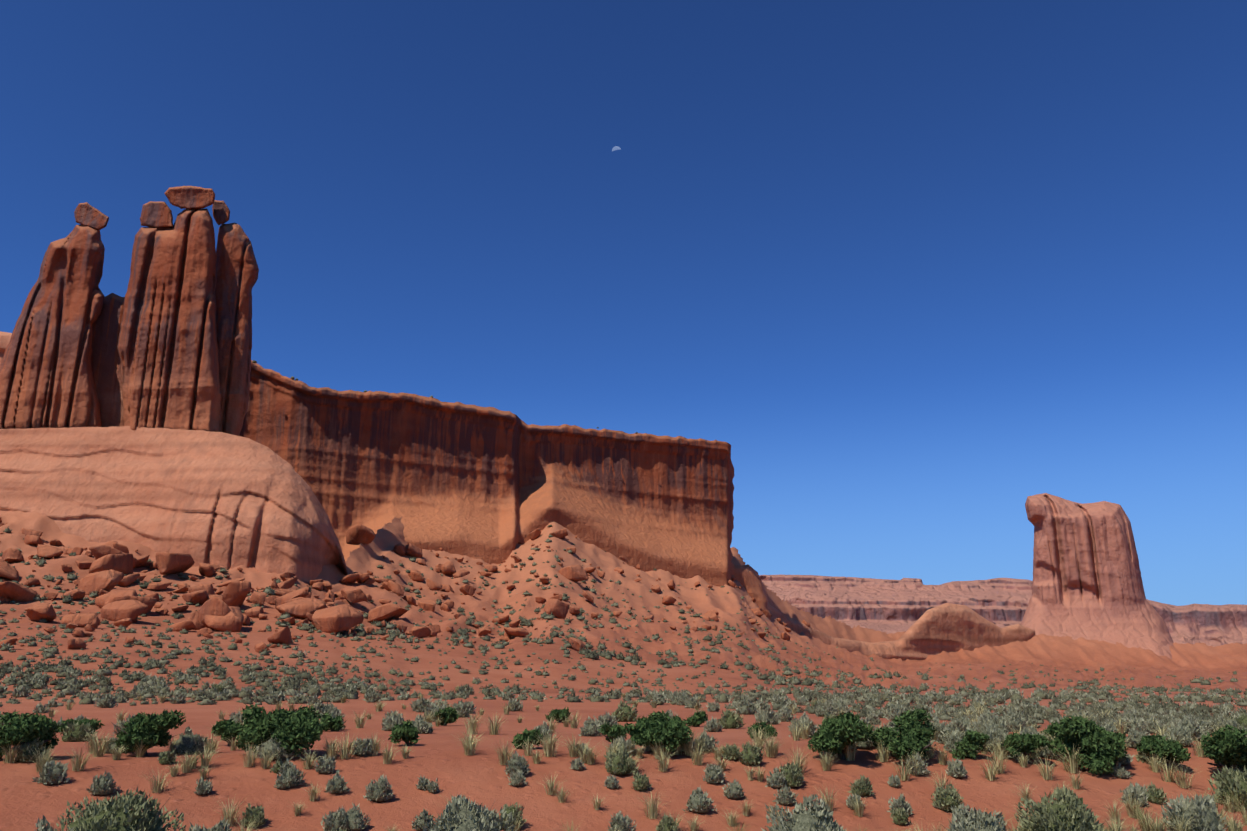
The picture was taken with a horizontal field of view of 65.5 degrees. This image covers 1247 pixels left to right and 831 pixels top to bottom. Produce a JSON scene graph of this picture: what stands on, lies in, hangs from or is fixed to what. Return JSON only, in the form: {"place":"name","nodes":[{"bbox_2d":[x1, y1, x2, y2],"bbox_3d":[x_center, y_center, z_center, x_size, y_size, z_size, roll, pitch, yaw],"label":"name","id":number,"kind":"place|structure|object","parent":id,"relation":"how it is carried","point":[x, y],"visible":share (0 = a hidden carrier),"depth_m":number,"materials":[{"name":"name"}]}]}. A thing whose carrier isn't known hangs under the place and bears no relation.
{"place":"outdoors","nodes":[
{"label":"outdoors","id":0,"kind":"place"},
{"bbox_2d":[0,331,11,363],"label":"cliff","id":1,"kind":"structure","parent":0,"point":[5,337],"depth_m":616.79,"materials":[{"name":"brown stone"}]},
{"bbox_2d":[0,510,1246,830],"bbox_3d":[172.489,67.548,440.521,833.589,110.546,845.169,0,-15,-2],"label":"desert ground","id":2,"kind":"structure","parent":0,"point":[476,776],"depth_m":132.99,"materials":[{"name":"brown sand"}]},
{"bbox_2d":[0,426,347,582],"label":"rock mound","id":3,"kind":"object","parent":2,"relation":"on","point":[227,500],"depth_m":309.60,"materials":[{"name":"brown stone"}]},
{"bbox_2d":[0,224,104,428],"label":"rock pillar","id":4,"kind":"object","parent":3,"relation":"on","point":[46,377],"visible":0.85,"depth_m":339.81,"materials":[{"name":"brown stone"}]},
{"bbox_2d":[74,202,108,229],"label":"cap","id":5,"kind":"object","parent":4,"relation":"on","point":[87,214],"visible":0.94,"depth_m":358.50,"materials":[{"name":"brown stone"}]},
{"bbox_2d":[92,293,124,426],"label":"rock spire","id":6,"kind":"structure","parent":3,"relation":"on","point":[106,365],"depth_m":349.66,"materials":[{"name":"brown stone"}]},
{"bbox_2d":[117,208,221,431],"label":"rock pillar","id":7,"kind":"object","parent":3,"relation":"on","point":[167,348],"visible":0.96,"depth_m":338.79,"materials":[{"name":"brown stone"}]},
{"bbox_2d":[140,201,173,227],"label":"cap","id":8,"kind":"object","parent":7,"relation":"on","point":[158,214],"visible":0.94,"depth_m":357.08,"materials":[{"name":"brown stone"}]},
{"bbox_2d":[164,186,214,208],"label":"cap slab","id":9,"kind":"structure","parent":7,"relation":"on","point":[188,197],"depth_m":356.91,"materials":[{"name":"brown stone"}]},
{"bbox_2d":[215,223,258,435],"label":"rock pillar","id":10,"kind":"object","parent":3,"relation":"on","point":[237,270],"visible":0.83,"depth_m":353.54,"materials":[{"name":"brown stone"}]},
{"bbox_2d":[212,200,229,224],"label":"balanced rock","id":11,"kind":"object","parent":10,"relation":"on","point":[221,212],"visible":1,"depth_m":365.50,"materials":[{"name":"brown stone"}]},
{"bbox_2d":[0,517,809,652],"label":"talus boulders","id":12,"kind":"object","parent":2,"relation":"on","point":[112,565],"visible":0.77,"depth_m":253.36,"materials":[{"name":"brown stone"}]},
{"bbox_2d":[239,360,770,619],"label":"cliff","id":13,"kind":"structure","parent":2,"relation":"on","point":[490,484],"depth_m":487.35,"materials":[{"name":"brown stone"}]},
{"bbox_2d":[0,686,1246,830],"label":"dry bunch grass","id":14,"kind":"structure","parent":2,"relation":"on","point":[549,748],"depth_m":24.45,"materials":[{"name":"plant"}]},
{"bbox_2d":[14,715,1232,830],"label":"shrub twigs","id":15,"kind":"object","parent":2,"relation":"on","point":[510,802],"visible":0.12,"depth_m":22.13,"materials":[{"name":"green plant"}]},
{"bbox_2d":[0,684,1246,830],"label":"sagebrush","id":16,"kind":"object","parent":2,"relation":"on","point":[487,820],"depth_m":23.48,"materials":[{"name":"green plant"}]},
{"bbox_2d":[0,704,1246,775],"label":"juniper","id":17,"kind":"object","parent":2,"relation":"on","point":[302,726],"depth_m":26.31,"materials":[{"name":"green plant"}]},
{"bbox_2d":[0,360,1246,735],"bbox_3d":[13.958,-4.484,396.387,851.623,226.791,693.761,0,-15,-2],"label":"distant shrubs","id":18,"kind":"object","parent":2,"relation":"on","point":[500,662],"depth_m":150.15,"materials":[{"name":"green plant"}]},
{"bbox_2d":[0,524,1246,733],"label":"desert shrubs","id":19,"kind":"object","parent":2,"relation":"on","point":[776,700],"depth_m":108.53,"materials":[{"name":"green plant"}]},
{"bbox_2d":[11,683,1246,830],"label":"sagebrush","id":20,"kind":"object","parent":2,"relation":"on","point":[149,822],"depth_m":20.65,"materials":[{"name":"green plant"}]},
{"bbox_2d":[742,564,1034,659],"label":"rock outcrop","id":21,"kind":"object","parent":2,"relation":"on","point":[939,629],"visible":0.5,"depth_m":728.33,"materials":[{"name":"brown stone"}]},
{"bbox_2d":[759,575,1031,633],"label":"mesa","id":22,"kind":"structure","parent":2,"relation":"on","point":[887,606],"depth_m":1750.04,"materials":[{"name":"brown stone"}]},
{"bbox_2d":[1021,493,1173,658],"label":"butte","id":23,"kind":"object","parent":2,"relation":"on","point":[1087,583],"visible":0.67,"depth_m":859.21,"materials":[{"name":"brown stone"}]},
{"bbox_2d":[0,0,1246,605],"label":"sky","id":24,"kind":"structure","parent":0,"point":[925,270],"materials":[{"name":"blue"}]},
{"label":"road shoulder","id":25,"kind":"structure","parent":0,"visible":0},
{"bbox_2d":[559,782,1246,830],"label":"grass tufts","id":26,"kind":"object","parent":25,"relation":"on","point":[1141,815],"depth_m":22.28,"materials":[{"name":"green plant"}]},
{"label":"ground","id":27,"kind":"structure","parent":0,"visible":0},
{"bbox_2d":[1146,599,1246,646],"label":"cliffs","id":28,"kind":"structure","parent":27,"relation":"on","point":[1213,625],"depth_m":1297.35,"materials":[{"name":"brown stone"}]}
]}

